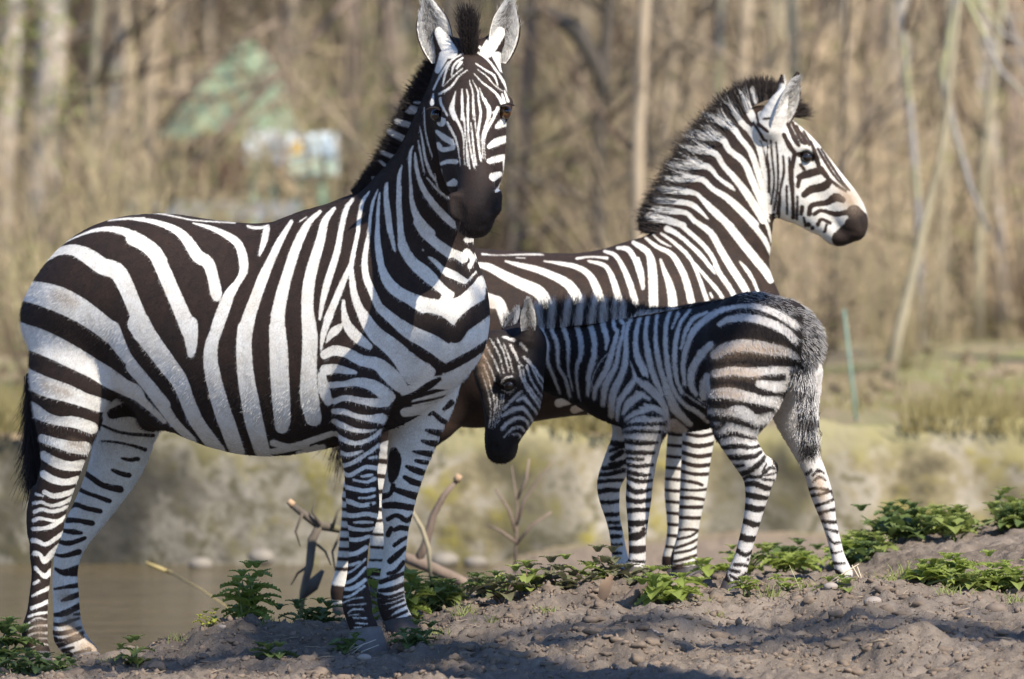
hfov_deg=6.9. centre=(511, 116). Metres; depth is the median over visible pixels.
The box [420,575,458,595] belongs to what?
nettle
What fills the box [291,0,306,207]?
tree
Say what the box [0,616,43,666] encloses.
nettle
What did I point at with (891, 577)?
grass tuft
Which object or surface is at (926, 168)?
bush
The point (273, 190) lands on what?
notice board
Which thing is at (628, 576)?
nettle
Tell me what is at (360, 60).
bush
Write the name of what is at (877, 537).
nettle
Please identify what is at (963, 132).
bush
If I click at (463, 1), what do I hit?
tree
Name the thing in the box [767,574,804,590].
nettle
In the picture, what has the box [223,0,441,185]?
tree
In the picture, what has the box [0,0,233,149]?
bush
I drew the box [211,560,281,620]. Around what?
nettle
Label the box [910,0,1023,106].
bush
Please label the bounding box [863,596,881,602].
stone
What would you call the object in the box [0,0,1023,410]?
undergrowth
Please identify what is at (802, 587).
grass tuft
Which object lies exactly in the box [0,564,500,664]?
water
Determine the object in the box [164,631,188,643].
grass tuft
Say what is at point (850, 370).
stake
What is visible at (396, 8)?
tree
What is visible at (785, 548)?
nettle
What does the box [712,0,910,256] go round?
tree
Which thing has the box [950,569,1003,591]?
nettle
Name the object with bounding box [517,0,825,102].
tree
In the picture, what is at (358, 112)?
bush
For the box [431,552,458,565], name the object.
stone
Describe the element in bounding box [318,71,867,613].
zebra
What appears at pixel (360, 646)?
dry grass
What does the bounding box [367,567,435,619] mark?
nettle
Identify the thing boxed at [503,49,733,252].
bush
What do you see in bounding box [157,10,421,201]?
bush
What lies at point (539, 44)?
bush
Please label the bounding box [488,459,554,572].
sapling
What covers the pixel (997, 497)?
nettle
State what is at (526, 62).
tree
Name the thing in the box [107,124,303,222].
bush
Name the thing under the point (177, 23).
tree
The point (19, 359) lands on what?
bush
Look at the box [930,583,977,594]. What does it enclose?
grass tuft
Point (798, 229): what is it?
bush
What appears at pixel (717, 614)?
grass tuft
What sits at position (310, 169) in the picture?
bush
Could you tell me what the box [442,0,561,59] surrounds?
bush
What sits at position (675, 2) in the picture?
tree
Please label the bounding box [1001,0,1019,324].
tree
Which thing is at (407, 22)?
tree
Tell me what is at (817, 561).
nettle
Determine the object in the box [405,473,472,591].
fallen branch
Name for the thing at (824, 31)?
tree
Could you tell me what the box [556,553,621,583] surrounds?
nettle
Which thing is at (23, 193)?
bush
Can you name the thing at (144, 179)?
bush
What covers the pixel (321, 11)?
bush
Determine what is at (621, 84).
tree
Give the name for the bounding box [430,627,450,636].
grass tuft
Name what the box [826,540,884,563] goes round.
nettle
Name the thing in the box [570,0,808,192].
tree
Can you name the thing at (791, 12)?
tree
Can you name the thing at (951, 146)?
bush
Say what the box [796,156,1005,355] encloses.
bush
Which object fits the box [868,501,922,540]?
nettle
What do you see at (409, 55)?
bush
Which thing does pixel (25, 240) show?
bush
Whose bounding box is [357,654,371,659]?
stone
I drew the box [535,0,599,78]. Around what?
bush
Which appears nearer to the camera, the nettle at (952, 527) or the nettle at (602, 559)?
the nettle at (602, 559)
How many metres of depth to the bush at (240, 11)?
64.93 m
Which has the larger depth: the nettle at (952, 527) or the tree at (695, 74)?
the tree at (695, 74)
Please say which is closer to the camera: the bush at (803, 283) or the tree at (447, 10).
the bush at (803, 283)
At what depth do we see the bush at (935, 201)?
57.37 m
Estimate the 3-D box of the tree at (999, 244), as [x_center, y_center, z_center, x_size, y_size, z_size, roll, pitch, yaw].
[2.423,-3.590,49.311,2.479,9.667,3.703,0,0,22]
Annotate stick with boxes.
[145,561,228,607]
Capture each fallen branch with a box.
[287,499,420,618]
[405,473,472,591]
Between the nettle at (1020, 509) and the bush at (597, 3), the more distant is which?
the bush at (597, 3)
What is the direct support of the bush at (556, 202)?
on the ground at (1006, 544)
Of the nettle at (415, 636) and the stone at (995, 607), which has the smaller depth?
the nettle at (415, 636)
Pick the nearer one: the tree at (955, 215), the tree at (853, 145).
the tree at (853, 145)
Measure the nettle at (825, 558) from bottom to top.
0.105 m
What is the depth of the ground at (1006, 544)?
23.77 m
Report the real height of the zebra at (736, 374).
0.872 m
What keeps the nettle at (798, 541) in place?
on the ground at (1006, 544)
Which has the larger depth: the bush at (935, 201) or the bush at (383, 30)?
the bush at (383, 30)
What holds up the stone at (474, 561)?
on the water
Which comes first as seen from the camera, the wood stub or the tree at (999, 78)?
the wood stub
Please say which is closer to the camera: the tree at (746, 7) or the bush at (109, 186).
the tree at (746, 7)
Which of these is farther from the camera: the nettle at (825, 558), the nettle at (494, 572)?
the nettle at (825, 558)
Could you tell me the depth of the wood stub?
24.00 m
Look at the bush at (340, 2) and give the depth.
64.89 m
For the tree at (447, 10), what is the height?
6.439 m
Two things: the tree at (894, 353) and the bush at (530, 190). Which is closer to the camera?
the tree at (894, 353)
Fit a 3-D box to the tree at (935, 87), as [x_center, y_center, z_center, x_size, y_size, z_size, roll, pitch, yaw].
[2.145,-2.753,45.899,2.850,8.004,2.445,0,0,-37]
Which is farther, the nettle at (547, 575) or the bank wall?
the bank wall
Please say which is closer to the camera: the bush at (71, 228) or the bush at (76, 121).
the bush at (71, 228)
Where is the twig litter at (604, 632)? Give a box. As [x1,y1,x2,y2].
[9,575,1017,677]
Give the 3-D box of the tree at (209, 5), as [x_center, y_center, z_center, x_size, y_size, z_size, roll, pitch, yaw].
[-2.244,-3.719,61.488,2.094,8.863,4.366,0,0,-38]
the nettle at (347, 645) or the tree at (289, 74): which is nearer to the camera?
the nettle at (347, 645)
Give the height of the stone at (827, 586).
0.024 m
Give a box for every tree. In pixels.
[0,0,93,304]
[0,0,187,319]
[15,16,190,154]
[16,0,133,215]
[20,0,142,199]
[25,0,320,227]
[115,0,217,200]
[134,0,558,208]
[137,0,349,213]
[193,0,736,251]
[206,0,216,148]
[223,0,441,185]
[260,0,592,197]
[280,0,343,160]
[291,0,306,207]
[334,0,466,177]
[354,0,840,249]
[358,0,402,166]
[388,0,515,117]
[443,0,480,37]
[474,0,666,239]
[481,0,1022,245]
[494,0,645,252]
[504,0,706,161]
[511,0,522,118]
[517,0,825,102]
[527,0,918,235]
[546,0,634,138]
[566,0,719,188]
[569,0,812,252]
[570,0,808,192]
[576,0,992,323]
[621,0,980,308]
[638,0,801,126]
[645,0,944,349]
[651,80,656,179]
[662,0,694,151]
[674,0,740,20]
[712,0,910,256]
[727,0,927,121]
[733,0,941,78]
[735,0,752,83]
[751,0,1023,259]
[770,0,1022,266]
[776,0,1006,329]
[786,0,898,312]
[797,0,1020,324]
[809,0,978,352]
[822,0,834,121]
[864,0,1021,156]
[879,0,1005,341]
[880,0,961,393]
[881,0,1023,339]
[906,0,1023,272]
[908,0,1023,341]
[938,0,1023,232]
[961,4,974,105]
[993,43,1023,74]
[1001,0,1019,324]
[1004,0,1023,290]
[1007,0,1015,320]
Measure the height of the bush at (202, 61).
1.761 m
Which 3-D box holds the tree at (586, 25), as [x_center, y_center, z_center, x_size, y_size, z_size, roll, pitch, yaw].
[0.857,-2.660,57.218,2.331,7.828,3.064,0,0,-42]
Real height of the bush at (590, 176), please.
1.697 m
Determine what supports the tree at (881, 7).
on the ground at (1006, 544)
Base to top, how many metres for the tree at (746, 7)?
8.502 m
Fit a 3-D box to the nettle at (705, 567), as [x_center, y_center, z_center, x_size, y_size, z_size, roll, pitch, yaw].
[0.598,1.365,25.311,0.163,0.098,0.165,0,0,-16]
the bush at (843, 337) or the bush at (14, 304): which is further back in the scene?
the bush at (843, 337)
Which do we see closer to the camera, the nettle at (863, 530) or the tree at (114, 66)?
the nettle at (863, 530)
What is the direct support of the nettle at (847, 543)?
on the ground at (1006, 544)
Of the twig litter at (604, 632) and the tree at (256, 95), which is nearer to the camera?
the twig litter at (604, 632)
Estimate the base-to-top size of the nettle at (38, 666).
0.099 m
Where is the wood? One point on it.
(136, 39)
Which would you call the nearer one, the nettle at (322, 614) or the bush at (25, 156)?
the nettle at (322, 614)
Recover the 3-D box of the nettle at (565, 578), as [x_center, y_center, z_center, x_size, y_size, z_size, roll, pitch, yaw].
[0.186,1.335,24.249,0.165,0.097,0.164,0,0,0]
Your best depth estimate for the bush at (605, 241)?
53.08 m
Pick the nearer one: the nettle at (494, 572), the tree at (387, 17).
the nettle at (494, 572)
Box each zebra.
[9,0,520,663]
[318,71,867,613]
[473,290,852,590]
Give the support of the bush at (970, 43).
on the ground at (1006, 544)
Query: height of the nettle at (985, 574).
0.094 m
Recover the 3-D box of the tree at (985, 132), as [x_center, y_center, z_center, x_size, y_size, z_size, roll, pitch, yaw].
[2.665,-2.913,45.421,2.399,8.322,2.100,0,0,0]
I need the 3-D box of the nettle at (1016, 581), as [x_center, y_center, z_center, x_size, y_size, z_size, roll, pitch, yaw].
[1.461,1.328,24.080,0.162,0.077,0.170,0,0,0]
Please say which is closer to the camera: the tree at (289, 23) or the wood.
the tree at (289, 23)
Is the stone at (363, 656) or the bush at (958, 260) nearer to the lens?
the stone at (363, 656)
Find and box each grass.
[0,296,1023,432]
[345,639,377,653]
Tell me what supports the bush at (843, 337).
on the ground at (1006, 544)
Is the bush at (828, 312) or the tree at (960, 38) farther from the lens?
the tree at (960, 38)
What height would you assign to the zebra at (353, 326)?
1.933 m
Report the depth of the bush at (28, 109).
59.34 m
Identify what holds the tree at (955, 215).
on the ground at (1006, 544)
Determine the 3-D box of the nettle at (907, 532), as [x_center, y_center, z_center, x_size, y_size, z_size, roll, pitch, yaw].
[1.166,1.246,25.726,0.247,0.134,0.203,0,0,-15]
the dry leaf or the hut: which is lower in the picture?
the dry leaf
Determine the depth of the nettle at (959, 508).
25.98 m
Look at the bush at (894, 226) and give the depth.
51.32 m
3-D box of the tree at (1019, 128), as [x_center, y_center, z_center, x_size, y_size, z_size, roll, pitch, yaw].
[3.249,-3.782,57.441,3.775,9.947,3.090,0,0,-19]
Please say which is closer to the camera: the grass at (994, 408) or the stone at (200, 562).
the stone at (200, 562)
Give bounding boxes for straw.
[831,564,858,580]
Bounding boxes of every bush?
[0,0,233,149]
[0,0,250,283]
[0,0,385,254]
[0,5,291,266]
[0,9,199,347]
[0,130,224,368]
[0,148,107,355]
[0,190,55,357]
[0,192,142,385]
[0,239,38,389]
[11,57,198,291]
[12,83,133,313]
[14,7,99,201]
[14,79,115,235]
[14,86,295,251]
[15,4,179,247]
[19,69,241,236]
[69,0,281,176]
[73,0,273,107]
[100,5,386,208]
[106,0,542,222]
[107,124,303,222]
[112,0,560,222]
[118,5,493,222]
[137,0,535,201]
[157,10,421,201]
[187,0,614,176]
[235,5,715,252]
[260,0,379,35]
[294,52,410,185]
[302,0,624,146]
[302,14,419,177]
[304,44,635,251]
[305,0,492,109]
[310,0,637,230]
[322,0,488,65]
[344,0,708,252]
[358,7,547,116]
[374,5,661,252]
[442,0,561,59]
[450,0,920,303]
[477,0,600,84]
[477,109,631,252]
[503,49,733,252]
[503,58,690,252]
[505,132,773,271]
[510,50,691,252]
[513,18,807,246]
[513,53,711,252]
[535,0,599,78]
[535,0,729,136]
[537,8,847,245]
[539,0,834,161]
[563,0,956,157]
[576,0,1003,265]
[588,0,726,79]
[605,0,955,317]
[609,0,1023,337]
[611,7,976,332]
[612,0,1017,317]
[685,0,856,96]
[770,0,1023,289]
[770,128,955,341]
[770,204,919,363]
[774,72,1022,318]
[775,231,861,311]
[777,74,960,261]
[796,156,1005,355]
[798,0,1023,246]
[808,168,1008,372]
[814,0,1022,97]
[822,70,1022,282]
[825,94,1002,303]
[831,0,1023,339]
[831,6,1009,278]
[884,0,1023,112]
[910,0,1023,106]
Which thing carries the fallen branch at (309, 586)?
in the water
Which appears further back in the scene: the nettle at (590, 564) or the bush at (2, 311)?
the bush at (2, 311)
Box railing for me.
[124,201,298,222]
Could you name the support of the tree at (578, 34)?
on the ground at (1006, 544)
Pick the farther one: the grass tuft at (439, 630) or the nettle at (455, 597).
the nettle at (455, 597)
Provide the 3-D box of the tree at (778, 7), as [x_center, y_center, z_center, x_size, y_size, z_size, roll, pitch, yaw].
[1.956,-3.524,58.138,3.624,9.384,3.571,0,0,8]
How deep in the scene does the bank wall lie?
33.11 m
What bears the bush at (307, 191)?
on the ground at (1006, 544)
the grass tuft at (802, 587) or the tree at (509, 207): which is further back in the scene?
the tree at (509, 207)
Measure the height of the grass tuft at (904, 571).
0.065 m
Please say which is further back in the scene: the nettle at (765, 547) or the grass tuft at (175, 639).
the nettle at (765, 547)
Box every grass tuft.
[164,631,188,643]
[258,614,282,625]
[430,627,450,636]
[436,601,477,616]
[473,613,503,622]
[530,604,559,613]
[707,609,724,617]
[758,582,796,597]
[795,580,819,588]
[869,570,897,580]
[888,561,915,579]
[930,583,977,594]
[996,593,1023,603]
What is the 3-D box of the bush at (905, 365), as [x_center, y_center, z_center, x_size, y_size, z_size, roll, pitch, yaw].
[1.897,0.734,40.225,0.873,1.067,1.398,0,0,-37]
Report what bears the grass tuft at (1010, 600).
on the ground at (1006, 544)
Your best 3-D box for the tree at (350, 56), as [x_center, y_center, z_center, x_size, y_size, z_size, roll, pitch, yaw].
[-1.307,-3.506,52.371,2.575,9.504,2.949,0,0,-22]
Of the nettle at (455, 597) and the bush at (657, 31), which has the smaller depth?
the nettle at (455, 597)
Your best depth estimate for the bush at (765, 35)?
64.46 m
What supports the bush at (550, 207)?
on the ground at (1006, 544)
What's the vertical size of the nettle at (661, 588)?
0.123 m
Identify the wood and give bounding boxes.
[0,0,1022,207]
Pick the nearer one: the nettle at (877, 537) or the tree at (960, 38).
the nettle at (877, 537)
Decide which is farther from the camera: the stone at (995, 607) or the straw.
the straw
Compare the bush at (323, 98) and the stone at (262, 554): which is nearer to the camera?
the stone at (262, 554)
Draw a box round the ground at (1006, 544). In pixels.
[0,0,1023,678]
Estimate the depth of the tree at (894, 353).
37.99 m
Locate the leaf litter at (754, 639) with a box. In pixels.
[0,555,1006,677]
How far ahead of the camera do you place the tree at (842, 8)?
49.93 m
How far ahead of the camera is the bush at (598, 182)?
44.74 m
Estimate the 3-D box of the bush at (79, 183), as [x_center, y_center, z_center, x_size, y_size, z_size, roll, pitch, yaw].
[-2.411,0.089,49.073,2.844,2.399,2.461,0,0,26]
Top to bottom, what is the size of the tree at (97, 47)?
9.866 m
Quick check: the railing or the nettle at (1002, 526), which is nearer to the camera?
the nettle at (1002, 526)
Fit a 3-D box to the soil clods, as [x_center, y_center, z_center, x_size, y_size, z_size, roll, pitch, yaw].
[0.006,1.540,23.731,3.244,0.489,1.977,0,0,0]
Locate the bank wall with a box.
[0,417,1023,563]
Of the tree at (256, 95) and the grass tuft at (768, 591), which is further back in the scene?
the tree at (256, 95)
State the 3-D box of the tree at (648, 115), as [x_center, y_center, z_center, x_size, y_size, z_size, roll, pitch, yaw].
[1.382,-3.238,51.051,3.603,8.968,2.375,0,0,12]
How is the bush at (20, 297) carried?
on the ground at (1006, 544)
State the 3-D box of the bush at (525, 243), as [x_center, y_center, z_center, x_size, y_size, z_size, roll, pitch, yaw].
[-0.110,0.337,45.604,2.662,1.875,1.933,0,0,12]
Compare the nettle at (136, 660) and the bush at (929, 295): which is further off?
the bush at (929, 295)
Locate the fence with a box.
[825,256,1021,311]
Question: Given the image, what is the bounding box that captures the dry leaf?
[598,574,613,600]
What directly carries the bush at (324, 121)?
on the ground at (1006, 544)
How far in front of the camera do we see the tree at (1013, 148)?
51.20 m
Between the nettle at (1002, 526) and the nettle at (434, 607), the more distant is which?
the nettle at (1002, 526)
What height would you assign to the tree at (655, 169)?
9.146 m
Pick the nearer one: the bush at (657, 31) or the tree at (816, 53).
the tree at (816, 53)
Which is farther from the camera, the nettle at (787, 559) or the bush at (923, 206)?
the bush at (923, 206)
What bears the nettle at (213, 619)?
on the ground at (1006, 544)
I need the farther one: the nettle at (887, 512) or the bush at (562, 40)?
the bush at (562, 40)
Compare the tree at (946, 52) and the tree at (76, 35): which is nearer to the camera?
the tree at (946, 52)
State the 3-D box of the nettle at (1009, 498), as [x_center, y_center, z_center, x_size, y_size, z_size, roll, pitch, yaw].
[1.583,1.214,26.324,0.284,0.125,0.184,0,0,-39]
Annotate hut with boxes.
[157,42,298,222]
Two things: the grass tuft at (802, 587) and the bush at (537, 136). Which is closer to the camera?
the grass tuft at (802, 587)
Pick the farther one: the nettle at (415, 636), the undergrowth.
the undergrowth
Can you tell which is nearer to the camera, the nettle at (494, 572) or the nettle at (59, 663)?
the nettle at (59, 663)
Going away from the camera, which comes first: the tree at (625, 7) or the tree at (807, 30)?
the tree at (807, 30)
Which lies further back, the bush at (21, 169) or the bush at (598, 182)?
the bush at (21, 169)
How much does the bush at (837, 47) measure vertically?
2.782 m
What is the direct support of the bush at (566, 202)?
on the ground at (1006, 544)
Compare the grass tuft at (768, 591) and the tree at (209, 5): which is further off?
the tree at (209, 5)
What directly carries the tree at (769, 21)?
on the ground at (1006, 544)
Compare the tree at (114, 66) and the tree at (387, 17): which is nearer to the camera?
the tree at (387, 17)
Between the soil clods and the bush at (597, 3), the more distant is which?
the bush at (597, 3)
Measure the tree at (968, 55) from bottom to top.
10.056 m
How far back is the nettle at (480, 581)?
25.08 m
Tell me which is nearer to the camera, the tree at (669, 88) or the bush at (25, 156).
the tree at (669, 88)
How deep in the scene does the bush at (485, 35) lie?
61.14 m
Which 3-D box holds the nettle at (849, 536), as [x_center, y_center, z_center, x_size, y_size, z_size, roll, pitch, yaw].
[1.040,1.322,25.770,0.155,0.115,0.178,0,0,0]
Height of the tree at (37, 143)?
9.635 m
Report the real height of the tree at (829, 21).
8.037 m
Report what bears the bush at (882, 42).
on the ground at (1006, 544)
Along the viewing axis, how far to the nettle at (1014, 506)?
25.77 m
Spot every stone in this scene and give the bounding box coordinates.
[188,557,212,567]
[247,548,274,565]
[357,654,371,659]
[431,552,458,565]
[463,556,487,566]
[823,582,837,589]
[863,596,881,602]
[985,603,1004,611]
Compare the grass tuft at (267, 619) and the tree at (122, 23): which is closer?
the grass tuft at (267, 619)
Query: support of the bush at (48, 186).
on the ground at (1006, 544)
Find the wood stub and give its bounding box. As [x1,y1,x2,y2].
[618,569,658,604]
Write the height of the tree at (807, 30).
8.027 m
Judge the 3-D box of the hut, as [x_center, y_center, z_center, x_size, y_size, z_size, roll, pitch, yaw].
[-1.872,0.376,56.000,0.886,1.729,2.200,0,0,0]
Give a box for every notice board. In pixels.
[246,131,281,222]
[287,133,337,210]
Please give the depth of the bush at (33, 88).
61.70 m
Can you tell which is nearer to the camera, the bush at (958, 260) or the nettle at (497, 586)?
the nettle at (497, 586)
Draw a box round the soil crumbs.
[0,559,1023,678]
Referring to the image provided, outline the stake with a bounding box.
[843,309,857,420]
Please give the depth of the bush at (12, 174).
44.81 m
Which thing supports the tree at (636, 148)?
on the ground at (1006, 544)
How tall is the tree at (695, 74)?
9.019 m
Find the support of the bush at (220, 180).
on the ground at (1006, 544)
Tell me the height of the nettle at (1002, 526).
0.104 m
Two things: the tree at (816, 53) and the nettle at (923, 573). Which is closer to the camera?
the nettle at (923, 573)
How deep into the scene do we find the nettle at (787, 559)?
25.54 m
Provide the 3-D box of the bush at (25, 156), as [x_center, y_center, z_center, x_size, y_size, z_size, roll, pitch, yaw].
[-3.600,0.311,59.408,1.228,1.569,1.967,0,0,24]
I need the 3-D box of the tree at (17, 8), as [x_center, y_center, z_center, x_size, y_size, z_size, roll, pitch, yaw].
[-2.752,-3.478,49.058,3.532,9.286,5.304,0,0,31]
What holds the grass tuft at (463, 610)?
on the ground at (1006, 544)
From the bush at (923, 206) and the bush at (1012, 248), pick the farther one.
the bush at (923, 206)
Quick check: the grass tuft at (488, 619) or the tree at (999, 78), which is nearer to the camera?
the grass tuft at (488, 619)
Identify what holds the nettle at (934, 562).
on the ground at (1006, 544)
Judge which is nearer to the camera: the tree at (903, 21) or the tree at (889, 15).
the tree at (903, 21)
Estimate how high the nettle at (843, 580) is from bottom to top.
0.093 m
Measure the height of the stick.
0.113 m
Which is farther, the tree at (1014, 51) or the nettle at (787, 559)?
the tree at (1014, 51)
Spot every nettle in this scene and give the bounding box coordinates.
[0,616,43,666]
[0,647,80,674]
[35,653,77,671]
[114,634,154,667]
[192,608,220,627]
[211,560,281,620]
[249,641,299,658]
[269,597,344,622]
[327,632,364,653]
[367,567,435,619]
[387,618,443,648]
[419,586,458,612]
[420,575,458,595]
[420,578,469,608]
[459,570,509,597]
[466,572,519,593]
[467,574,535,603]
[495,559,544,598]
[516,555,567,587]
[550,565,602,588]
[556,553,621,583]
[589,544,633,579]
[607,563,673,584]
[631,565,710,605]
[683,556,733,576]
[718,542,775,574]
[728,575,760,596]
[753,538,824,568]
[760,550,821,572]
[763,545,815,570]
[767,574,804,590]
[776,552,823,569]
[812,574,854,592]
[818,540,856,567]
[824,537,873,567]
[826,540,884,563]
[829,531,870,563]
[841,520,884,542]
[847,531,898,557]
[852,504,939,543]
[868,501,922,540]
[873,499,923,537]
[900,563,961,585]
[909,503,973,532]
[913,507,1004,541]
[914,558,970,586]
[916,504,974,536]
[938,552,979,583]
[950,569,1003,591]
[954,571,1023,590]
[972,549,1023,588]
[982,494,1023,515]
[984,501,1023,530]
[992,573,1023,592]
[993,486,1023,507]
[993,507,1023,532]
[998,569,1023,589]
[1008,506,1023,523]
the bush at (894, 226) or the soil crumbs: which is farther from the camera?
the bush at (894, 226)
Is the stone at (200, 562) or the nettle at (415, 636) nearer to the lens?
the nettle at (415, 636)
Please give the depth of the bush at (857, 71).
57.23 m
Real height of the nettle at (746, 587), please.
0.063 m
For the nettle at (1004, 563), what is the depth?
24.21 m
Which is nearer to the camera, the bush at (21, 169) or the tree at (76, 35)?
the tree at (76, 35)
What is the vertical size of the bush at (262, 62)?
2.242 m
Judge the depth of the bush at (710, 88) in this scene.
61.60 m
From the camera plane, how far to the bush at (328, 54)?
59.53 m
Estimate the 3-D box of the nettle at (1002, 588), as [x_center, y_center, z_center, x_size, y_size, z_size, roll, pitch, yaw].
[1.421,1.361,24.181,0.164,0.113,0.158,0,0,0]
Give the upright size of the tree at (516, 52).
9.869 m
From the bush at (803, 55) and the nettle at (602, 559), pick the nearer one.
the nettle at (602, 559)
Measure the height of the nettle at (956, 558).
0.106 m
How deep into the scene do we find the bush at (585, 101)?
59.70 m
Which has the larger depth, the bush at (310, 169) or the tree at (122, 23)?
the tree at (122, 23)
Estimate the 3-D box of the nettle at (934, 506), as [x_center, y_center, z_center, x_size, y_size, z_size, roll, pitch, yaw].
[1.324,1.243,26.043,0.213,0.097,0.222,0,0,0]
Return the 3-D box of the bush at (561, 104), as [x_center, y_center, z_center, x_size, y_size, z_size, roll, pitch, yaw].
[1.242,0.280,56.454,2.037,1.995,2.351,0,0,23]
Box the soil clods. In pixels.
[0,560,1023,678]
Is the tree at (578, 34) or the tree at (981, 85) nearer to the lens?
the tree at (578, 34)
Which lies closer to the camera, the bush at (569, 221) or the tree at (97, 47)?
the bush at (569, 221)
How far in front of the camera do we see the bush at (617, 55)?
64.30 m
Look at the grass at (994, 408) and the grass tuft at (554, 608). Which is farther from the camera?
the grass at (994, 408)
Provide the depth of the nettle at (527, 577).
24.29 m
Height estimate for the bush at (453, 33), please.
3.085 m
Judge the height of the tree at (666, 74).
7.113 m
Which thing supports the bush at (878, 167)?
on the ground at (1006, 544)
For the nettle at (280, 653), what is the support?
on the ground at (1006, 544)

